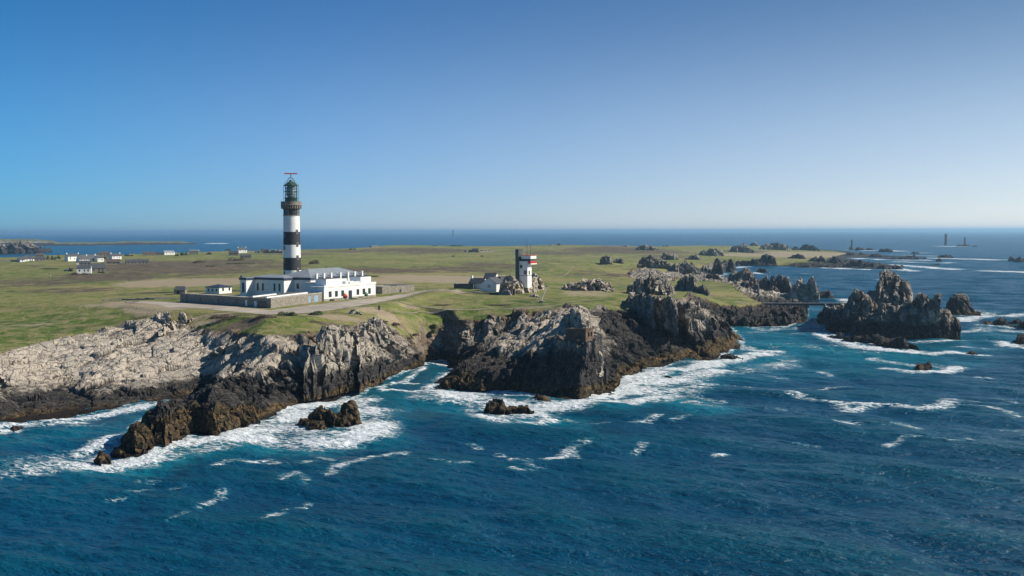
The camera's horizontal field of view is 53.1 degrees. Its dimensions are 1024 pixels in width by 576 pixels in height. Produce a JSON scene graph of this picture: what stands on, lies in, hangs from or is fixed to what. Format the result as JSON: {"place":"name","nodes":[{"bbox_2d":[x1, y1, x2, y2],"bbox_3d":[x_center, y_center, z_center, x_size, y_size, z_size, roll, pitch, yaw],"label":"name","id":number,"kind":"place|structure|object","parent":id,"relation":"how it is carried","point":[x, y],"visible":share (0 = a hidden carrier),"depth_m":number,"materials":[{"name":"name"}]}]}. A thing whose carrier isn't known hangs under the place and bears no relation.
{"place":"outdoors","nodes":[
{"label":"outdoors","id":0,"kind":"place"},
{"bbox_2d":[134,294,412,313],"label":"road","id":1,"kind":"structure","parent":0,"point":[326,306],"depth_m":393.46,"materials":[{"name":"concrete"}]},
{"bbox_2d":[0,245,923,457],"bbox_3d":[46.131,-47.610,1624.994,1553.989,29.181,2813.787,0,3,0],"label":"island terrain","id":2,"kind":"structure","parent":0,"point":[72,346],"depth_m":392.80,"materials":[{"name":"plant"}]},
{"bbox_2d":[23,256,33,260],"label":"cottage","id":3,"kind":"structure","parent":2,"relation":"on","point":[29,258],"depth_m":1099.85,"materials":[{"name":"white paint"}]},
{"bbox_2d":[35,256,45,260],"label":"cottage","id":4,"kind":"structure","parent":2,"relation":"on","point":[40,258],"depth_m":1099.78,"materials":[{"name":"stone"}]},
{"bbox_2d":[64,253,78,260],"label":"cottage","id":5,"kind":"structure","parent":2,"relation":"on","point":[70,257],"depth_m":1106.18,"materials":[{"name":"white paint"}]},
{"bbox_2d":[70,272,93,274],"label":"shrub","id":6,"kind":"object","parent":2,"relation":"on","point":[76,273],"visible":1,"depth_m":711.46,"materials":[{"name":"green plant"}]},
{"bbox_2d":[76,254,88,261],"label":"cottage","id":7,"kind":"structure","parent":2,"relation":"on","point":[81,258],"depth_m":1069.16,"materials":[{"name":"white paint"}]},
{"bbox_2d":[76,263,91,273],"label":"cottage","id":8,"kind":"structure","parent":2,"relation":"on","point":[85,268],"depth_m":726.48,"materials":[{"name":"white paint"}]},
{"bbox_2d":[79,260,90,264],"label":"cottage","id":9,"kind":"structure","parent":2,"relation":"on","point":[85,262],"depth_m":960.25,"materials":[{"name":"stone"}]},
{"bbox_2d":[87,254,95,261],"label":"cottage","id":10,"kind":"structure","parent":2,"relation":"on","point":[91,257],"depth_m":1086.58,"materials":[{"name":"white paint"}]},
{"bbox_2d":[91,262,105,271],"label":"cottage","id":11,"kind":"structure","parent":2,"relation":"on","point":[97,267],"depth_m":753.39,"materials":[{"name":"stone"}]},
{"bbox_2d":[94,256,103,261],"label":"cottage","id":12,"kind":"structure","parent":2,"relation":"on","point":[98,258],"depth_m":1086.50,"materials":[{"name":"white paint"}]},
{"bbox_2d":[98,251,109,258],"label":"cottage","id":13,"kind":"structure","parent":2,"relation":"on","point":[105,254],"depth_m":1195.19,"materials":[{"name":"stone"}]},
{"bbox_2d":[106,259,120,263],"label":"cottage","id":14,"kind":"structure","parent":2,"relation":"on","point":[112,261],"depth_m":991.34,"materials":[{"name":"stone"}]},
{"bbox_2d":[109,252,121,258],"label":"cottage","id":15,"kind":"structure","parent":2,"relation":"on","point":[115,256],"depth_m":1162.50,"materials":[{"name":"white paint"}]},
{"bbox_2d":[125,259,136,263],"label":"cottage","id":16,"kind":"structure","parent":2,"relation":"on","point":[130,261],"depth_m":991.74,"materials":[{"name":"stone"}]},
{"bbox_2d":[101,297,178,300],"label":"drystone wall","id":17,"kind":"structure","parent":2,"relation":"on","point":[116,299],"depth_m":441.45,"materials":[{"name":"stone"}]},
{"bbox_2d":[137,258,148,263],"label":"cottage","id":18,"kind":"structure","parent":2,"relation":"on","point":[142,261],"depth_m":999.15,"materials":[{"name":"stone"}]},
{"bbox_2d":[143,251,155,255],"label":"cottage","id":19,"kind":"structure","parent":2,"relation":"on","point":[149,253],"depth_m":1346.72,"materials":[{"name":"stone"}]},
{"bbox_2d":[163,250,174,254],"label":"cottage","id":20,"kind":"structure","parent":2,"relation":"on","point":[172,252],"depth_m":1390.66,"materials":[{"name":"white paint"}]},
{"bbox_2d":[152,311,195,335],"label":"rock outcrop","id":21,"kind":"object","parent":2,"relation":"on","point":[168,325],"visible":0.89,"depth_m":359.12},
{"bbox_2d":[174,286,186,294],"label":"stone hut","id":22,"kind":"object","parent":2,"relation":"on","point":[179,289],"visible":0.92,"depth_m":471.36,"materials":[{"name":"stone"}]},
{"bbox_2d":[119,398,261,454],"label":"shore boulders","id":23,"kind":"object","parent":2,"relation":"on","point":[165,423],"visible":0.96,"depth_m":247.64,"materials":[{"name":"stone"}]},
{"bbox_2d":[189,250,198,254],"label":"boxy house","id":24,"kind":"structure","parent":2,"relation":"on","point":[194,252],"depth_m":1406.58,"materials":[{"name":"stone"}]},
{"bbox_2d":[206,284,232,293],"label":"pavilion","id":25,"kind":"structure","parent":2,"relation":"on","point":[217,289],"depth_m":477.43,"materials":[{"name":"white paint"}]},
{"bbox_2d":[209,314,237,319],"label":"shrub","id":26,"kind":"object","parent":2,"relation":"on","point":[221,316],"visible":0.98,"depth_m":352.71,"materials":[{"name":"green plant"}]},
{"bbox_2d":[228,251,238,255],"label":"cottage","id":27,"kind":"structure","parent":2,"relation":"on","point":[233,253],"depth_m":1357.60,"materials":[{"name":"stone"}]},
{"bbox_2d":[228,257,245,260],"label":"shrub","id":28,"kind":"object","parent":2,"relation":"on","point":[241,258],"visible":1,"depth_m":1071.77,"materials":[{"name":"green plant"}]},
{"bbox_2d":[237,247,246,252],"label":"cottage","id":29,"kind":"structure","parent":2,"relation":"on","point":[242,249],"depth_m":1573.77,"materials":[{"name":"white paint"}]},
{"bbox_2d":[240,254,250,258],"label":"cottage","id":30,"kind":"structure","parent":2,"relation":"on","point":[246,256],"depth_m":1134.89,"materials":[{"name":"stone"}]},
{"bbox_2d":[180,292,321,307],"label":"stone wall","id":31,"kind":"structure","parent":2,"relation":"on","point":[275,300],"depth_m":401.41,"materials":[{"name":"stone"}]},
{"bbox_2d":[204,360,302,390],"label":"rock cliff","id":32,"kind":"structure","parent":2,"relation":"on","point":[292,370],"depth_m":295.04,"materials":[{"name":"stone"}]},
{"bbox_2d":[254,314,276,318],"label":"shrub","id":33,"kind":"object","parent":2,"relation":"on","point":[263,316],"visible":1,"depth_m":343.09,"materials":[{"name":"green plant"}]},
{"bbox_2d":[267,249,282,252],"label":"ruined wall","id":34,"kind":"structure","parent":2,"relation":"on","point":[275,251],"depth_m":1563.65,"materials":[{"name":"stone"}]},
{"bbox_2d":[277,311,296,315],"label":"shrub","id":35,"kind":"object","parent":2,"relation":"on","point":[289,313],"visible":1,"depth_m":349.86,"materials":[{"name":"green plant"}]},
{"bbox_2d":[281,173,301,274],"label":"lighthouse","id":36,"kind":"object","parent":2,"relation":"on","point":[291,205],"visible":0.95,"depth_m":494.21,"materials":[{"name":"white paint"}]},
{"bbox_2d":[239,266,375,300],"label":"museum building","id":37,"kind":"structure","parent":2,"relation":"on","point":[334,284],"depth_m":451.99,"materials":[{"name":"white paint"}]},
{"bbox_2d":[308,259,319,263],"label":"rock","id":38,"kind":"object","parent":2,"relation":"on","point":[315,261],"visible":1,"depth_m":963.40,"materials":[{"name":"grey stone"}]},
{"bbox_2d":[308,311,322,315],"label":"shrub","id":39,"kind":"object","parent":2,"relation":"on","point":[315,313],"visible":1,"depth_m":353.94,"materials":[{"name":"green plant"}]},
{"bbox_2d":[303,324,386,400],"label":"rock buttress","id":40,"kind":"object","parent":2,"relation":"on","point":[332,360],"visible":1,"depth_m":308.05,"materials":[{"name":"stone"}]},
{"bbox_2d":[348,309,362,314],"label":"rock outcrop","id":41,"kind":"object","parent":2,"relation":"on","point":[353,311],"visible":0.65,"depth_m":366.62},
{"bbox_2d":[351,316,390,346],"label":"rock outcrop","id":42,"kind":"object","parent":2,"relation":"on","point":[374,330],"visible":0.94,"depth_m":336.42,"materials":[{"name":"stone"}]},
{"bbox_2d":[376,284,413,293],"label":"stone enclosure","id":43,"kind":"object","parent":2,"relation":"on","point":[390,288],"visible":0.77,"depth_m":479.57,"materials":[{"name":"stone"}]},
{"bbox_2d":[394,310,444,313],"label":"footpath","id":44,"kind":"structure","parent":2,"relation":"on","point":[426,312],"depth_m":411.62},
{"bbox_2d":[406,289,460,293],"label":"lane","id":45,"kind":"structure","parent":2,"relation":"on","point":[425,291],"depth_m":486.87,"materials":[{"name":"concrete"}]},
{"bbox_2d":[454,283,473,288],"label":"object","id":46,"kind":"structure","parent":2,"relation":"on","point":[463,286],"depth_m":525.21,"materials":[{"name":"stone"}]},
{"bbox_2d":[445,290,482,292],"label":"yard lane","id":47,"kind":"structure","parent":2,"relation":"on","point":[462,292],"depth_m":494.39,"materials":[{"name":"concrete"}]},
{"bbox_2d":[468,276,485,288],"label":"cottage","id":48,"kind":"structure","parent":2,"relation":"on","point":[476,282],"depth_m":528.63,"materials":[{"name":"white paint"}]},
{"bbox_2d":[399,301,557,309],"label":"footpath","id":49,"kind":"structure","parent":2,"relation":"on","point":[466,309],"depth_m":412.76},
{"bbox_2d":[483,273,497,278],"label":"cottage","id":50,"kind":"structure","parent":2,"relation":"on","point":[487,275],"depth_m":615.29,"materials":[{"name":"white paint"}]},
{"bbox_2d":[481,277,502,291],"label":"cottage","id":51,"kind":"structure","parent":2,"relation":"on","point":[490,284],"depth_m":511.80,"materials":[{"name":"white paint"}]},
{"bbox_2d":[436,355,550,393],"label":"rock fin","id":52,"kind":"object","parent":2,"relation":"on","point":[536,372],"visible":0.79,"depth_m":317.31,"materials":[{"name":"stone"}]},
{"bbox_2d":[484,304,508,305],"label":"shrub","id":53,"kind":"object","parent":2,"relation":"on","point":[496,304],"visible":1,"depth_m":428.54,"materials":[{"name":"green plant"}]},
{"bbox_2d":[498,275,543,294],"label":"rock knoll","id":54,"kind":"structure","parent":2,"relation":"on","point":[509,285],"depth_m":492.87,"materials":[{"name":"stone"}]},
{"bbox_2d":[515,242,536,287],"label":"signal station","id":55,"kind":"object","parent":54,"relation":"on","point":[523,268],"visible":0.99,"depth_m":498.95,"materials":[{"name":"white paint"}]},
{"bbox_2d":[532,273,542,288],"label":"rock outcrop","id":56,"kind":"object","parent":2,"relation":"on","point":[540,282],"visible":0.48,"depth_m":532.36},
{"bbox_2d":[544,333,609,398],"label":"rock buttress","id":57,"kind":"object","parent":2,"relation":"on","point":[574,367],"visible":0.73,"depth_m":310.40,"materials":[{"name":"stone"}]},
{"bbox_2d":[565,327,592,342],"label":"bunker","id":58,"kind":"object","parent":57,"relation":"on","point":[573,334],"visible":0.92,"depth_m":312.31,"materials":[{"name":"concrete"}]},
{"bbox_2d":[596,349,603,376],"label":"rock spur","id":59,"kind":"structure","parent":57,"relation":"on","point":[601,373],"depth_m":314.20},
{"bbox_2d":[559,306,594,334],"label":"rock slab","id":60,"kind":"object","parent":2,"relation":"on","point":[573,317],"visible":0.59,"depth_m":341.27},
{"bbox_2d":[559,278,614,291],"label":"rock outcrop","id":61,"kind":"object","parent":2,"relation":"on","point":[594,284],"visible":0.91,"depth_m":535.31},
{"bbox_2d":[600,255,611,263],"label":"rock","id":62,"kind":"object","parent":2,"relation":"on","point":[605,259],"visible":1,"depth_m":1135.98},
{"bbox_2d":[613,258,623,263],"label":"rock","id":63,"kind":"object","parent":2,"relation":"on","point":[618,260],"visible":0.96,"depth_m":1168.86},
{"bbox_2d":[635,244,658,249],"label":"rock","id":64,"kind":"object","parent":2,"relation":"on","point":[643,247],"visible":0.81,"depth_m":1864.75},
{"bbox_2d":[626,271,675,295],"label":"rock crag","id":65,"kind":"structure","parent":2,"relation":"on","point":[651,284],"depth_m":517.35,"materials":[{"name":"stone"}]},
{"bbox_2d":[637,254,671,268],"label":"rock","id":66,"kind":"object","parent":2,"relation":"on","point":[650,261],"visible":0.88,"depth_m":1033.78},
{"bbox_2d":[660,253,678,259],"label":"rock","id":67,"kind":"object","parent":2,"relation":"on","point":[665,256],"visible":0.88,"depth_m":1378.06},
{"bbox_2d":[620,292,730,340],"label":"rock crag","id":68,"kind":"structure","parent":2,"relation":"on","point":[690,317],"depth_m":408.23,"materials":[{"name":"stone"}]},
{"bbox_2d":[669,260,702,274],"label":"rock","id":69,"kind":"object","parent":2,"relation":"on","point":[684,267],"visible":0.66,"depth_m":1016.73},
{"bbox_2d":[684,254,700,259],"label":"rock","id":70,"kind":"object","parent":2,"relation":"on","point":[694,257],"visible":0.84,"depth_m":1397.22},
{"bbox_2d":[675,272,710,295],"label":"rock crag","id":71,"kind":"structure","parent":2,"relation":"on","point":[686,283],"depth_m":638.37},
{"bbox_2d":[699,248,723,255],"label":"rock","id":72,"kind":"object","parent":2,"relation":"on","point":[712,252],"visible":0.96,"depth_m":1731.55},
{"bbox_2d":[705,273,721,280],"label":"rock","id":73,"kind":"object","parent":2,"relation":"on","point":[712,276],"visible":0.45,"depth_m":908.82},
{"bbox_2d":[711,258,722,274],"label":"rock","id":74,"kind":"object","parent":2,"relation":"on","point":[717,268],"visible":0.91,"depth_m":1147.63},
{"bbox_2d":[726,259,734,271],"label":"rock","id":75,"kind":"object","parent":2,"relation":"on","point":[730,267],"visible":0.87,"depth_m":1221.62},
{"bbox_2d":[716,307,759,326],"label":"shore rock","id":76,"kind":"object","parent":2,"relation":"on","point":[731,317],"visible":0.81,"depth_m":535.87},
{"bbox_2d":[728,243,753,252],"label":"rock","id":77,"kind":"object","parent":2,"relation":"on","point":[744,248],"visible":0.91,"depth_m":1992.98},
{"bbox_2d":[728,268,759,289],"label":"rock crag","id":78,"kind":"structure","parent":2,"relation":"on","point":[745,276],"depth_m":785.96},
{"bbox_2d":[735,258,776,265],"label":"rock","id":79,"kind":"object","parent":2,"relation":"on","point":[756,262],"visible":0.84,"depth_m":1457.84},
{"bbox_2d":[761,254,776,263],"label":"rock","id":80,"kind":"object","parent":2,"relation":"on","point":[765,258],"visible":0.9,"depth_m":1463.47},
{"bbox_2d":[759,242,789,249],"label":"rock","id":81,"kind":"object","parent":2,"relation":"on","point":[775,246],"visible":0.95,"depth_m":2266.85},
{"bbox_2d":[758,274,791,293],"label":"rock crag","id":82,"kind":"structure","parent":2,"relation":"on","point":[780,283],"depth_m":698.31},
{"bbox_2d":[760,306,806,326],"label":"shore rock","id":83,"kind":"object","parent":2,"relation":"on","point":[777,316],"visible":0.88,"depth_m":543.17,"materials":[{"name":"stone"}]},
{"bbox_2d":[788,253,805,258],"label":"rock","id":84,"kind":"object","parent":2,"relation":"on","point":[797,256],"visible":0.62,"depth_m":1612.02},
{"bbox_2d":[753,301,847,317],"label":"footbridge","id":85,"kind":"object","parent":2,"relation":"on","point":[807,304],"visible":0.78,"depth_m":576.62,"materials":[{"name":"concrete"}]},
{"bbox_2d":[784,275,819,305],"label":"rock spires","id":86,"kind":"object","parent":2,"relation":"on","point":[808,292],"visible":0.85,"depth_m":636.19,"materials":[{"name":"stone"}]},
{"bbox_2d":[799,244,819,250],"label":"rock","id":87,"kind":"object","parent":2,"relation":"on","point":[806,247],"visible":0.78,"depth_m":2330.47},
{"bbox_2d":[807,256,825,261],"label":"rock","id":88,"kind":"object","parent":2,"relation":"on","point":[816,259],"visible":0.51,"depth_m":1460.13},
{"bbox_2d":[830,256,841,263],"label":"rock","id":89,"kind":"object","parent":2,"relation":"on","point":[835,259],"visible":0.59,"depth_m":1439.00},
{"bbox_2d":[842,259,862,266],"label":"rock","id":90,"kind":"object","parent":2,"relation":"on","point":[858,263],"visible":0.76,"depth_m":1376.58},
{"bbox_2d":[869,253,882,256],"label":"rock","id":91,"kind":"object","parent":2,"relation":"on","point":[875,255],"visible":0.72,"depth_m":1911.14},
{"bbox_2d":[0,230,1023,575],"bbox_3d":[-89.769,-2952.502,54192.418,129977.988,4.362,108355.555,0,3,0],"label":"sea","id":92,"kind":"structure","parent":0,"point":[808,448],"depth_m":216.75,"materials":[{"name":"liquid"}]},
{"bbox_2d":[8,426,22,430],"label":"shore rock","id":93,"kind":"object","parent":92,"relation":"in","point":[15,428],"visible":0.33,"depth_m":258.38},
{"bbox_2d":[0,240,51,253],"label":"rock headland","id":94,"kind":"structure","parent":92,"relation":"in","point":[19,247],"depth_m":2452.63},
{"bbox_2d":[0,239,196,245],"bbox_3d":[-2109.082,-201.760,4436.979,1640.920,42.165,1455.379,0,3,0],"label":"peninsula","id":95,"kind":"object","parent":92,"relation":"in","point":[36,242],"visible":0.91,"depth_m":4036.17},
{"bbox_2d":[93,451,111,465],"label":"sea rock","id":96,"kind":"object","parent":92,"relation":"in","point":[102,458],"visible":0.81,"depth_m":223.52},
{"bbox_2d":[110,447,127,458],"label":"sea rock","id":97,"kind":"object","parent":92,"relation":"in","point":[118,452],"visible":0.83,"depth_m":229.33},
{"bbox_2d":[295,400,361,430],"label":"sea rock","id":98,"kind":"object","parent":92,"relation":"in","point":[320,417],"visible":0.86,"depth_m":262.40,"materials":[{"name":"stone"}]},
{"bbox_2d":[484,398,534,414],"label":"sea rock","id":99,"kind":"object","parent":92,"relation":"in","point":[495,406],"visible":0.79,"depth_m":283.36,"materials":[{"name":"stone"}]},
{"bbox_2d":[533,394,550,400],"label":"sea rock","id":100,"kind":"object","parent":92,"relation":"in","point":[542,397],"visible":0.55,"depth_m":299.71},
{"bbox_2d":[720,353,742,358],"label":"sea rock","id":101,"kind":"object","parent":92,"relation":"in","point":[729,356],"visible":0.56,"depth_m":399.08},
{"bbox_2d":[819,290,833,297],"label":"sea rock","id":102,"kind":"object","parent":92,"relation":"in","point":[826,294],"visible":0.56,"depth_m":745.85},
{"bbox_2d":[862,263,876,267],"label":"rock","id":103,"kind":"object","parent":92,"relation":"in","point":[869,264],"visible":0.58,"depth_m":1349.06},
{"bbox_2d":[827,332,920,350],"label":"sea rock","id":104,"kind":"object","parent":92,"relation":"in","point":[895,342],"visible":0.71,"depth_m":443.13,"materials":[{"name":"stone"}]},
{"bbox_2d":[877,263,886,268],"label":"rock","id":105,"kind":"object","parent":92,"relation":"in","point":[881,266],"visible":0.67,"depth_m":1319.80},
{"bbox_2d":[877,248,892,251],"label":"rock","id":106,"kind":"object","parent":92,"relation":"in","point":[885,250],"visible":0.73,"depth_m":2353.76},
{"bbox_2d":[816,269,960,339],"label":"sea stack","id":107,"kind":"object","parent":92,"relation":"in","point":[890,307],"visible":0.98,"depth_m":478.25,"materials":[{"name":"stone"}]},
{"bbox_2d":[888,265,902,269],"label":"rock","id":108,"kind":"object","parent":92,"relation":"in","point":[895,267],"visible":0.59,"depth_m":1292.51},
{"bbox_2d":[887,255,926,258],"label":"rock","id":109,"kind":"object","parent":92,"relation":"on","point":[910,257],"visible":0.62,"depth_m":1772.01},
{"bbox_2d":[913,361,931,369],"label":"sea rock","id":110,"kind":"object","parent":92,"relation":"in","point":[923,366],"visible":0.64,"depth_m":367.04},
{"bbox_2d":[937,254,953,257],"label":"rock","id":111,"kind":"object","parent":92,"relation":"on","point":[945,256],"visible":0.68,"depth_m":1845.69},
{"bbox_2d":[946,292,981,315],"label":"sea stack","id":112,"kind":"object","parent":92,"relation":"in","point":[958,304],"visible":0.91,"depth_m":607.76,"materials":[{"name":"stone"}]},
{"bbox_2d":[981,317,1023,327],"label":"sea rock","id":113,"kind":"object","parent":92,"relation":"in","point":[1000,321],"visible":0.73,"depth_m":530.81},
{"bbox_2d":[1012,334,1023,344],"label":"sea rock","id":114,"kind":"object","parent":92,"relation":"in","point":[1019,339],"visible":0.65,"depth_m":444.50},
{"bbox_2d":[1013,256,1023,261],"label":"rock","id":115,"kind":"object","parent":92,"relation":"on","point":[1019,259],"visible":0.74,"depth_m":1587.84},
{"bbox_2d":[0,0,1023,232],"label":"sky","id":116,"kind":"structure","parent":0,"point":[117,116],"materials":[{"name":"blue"}]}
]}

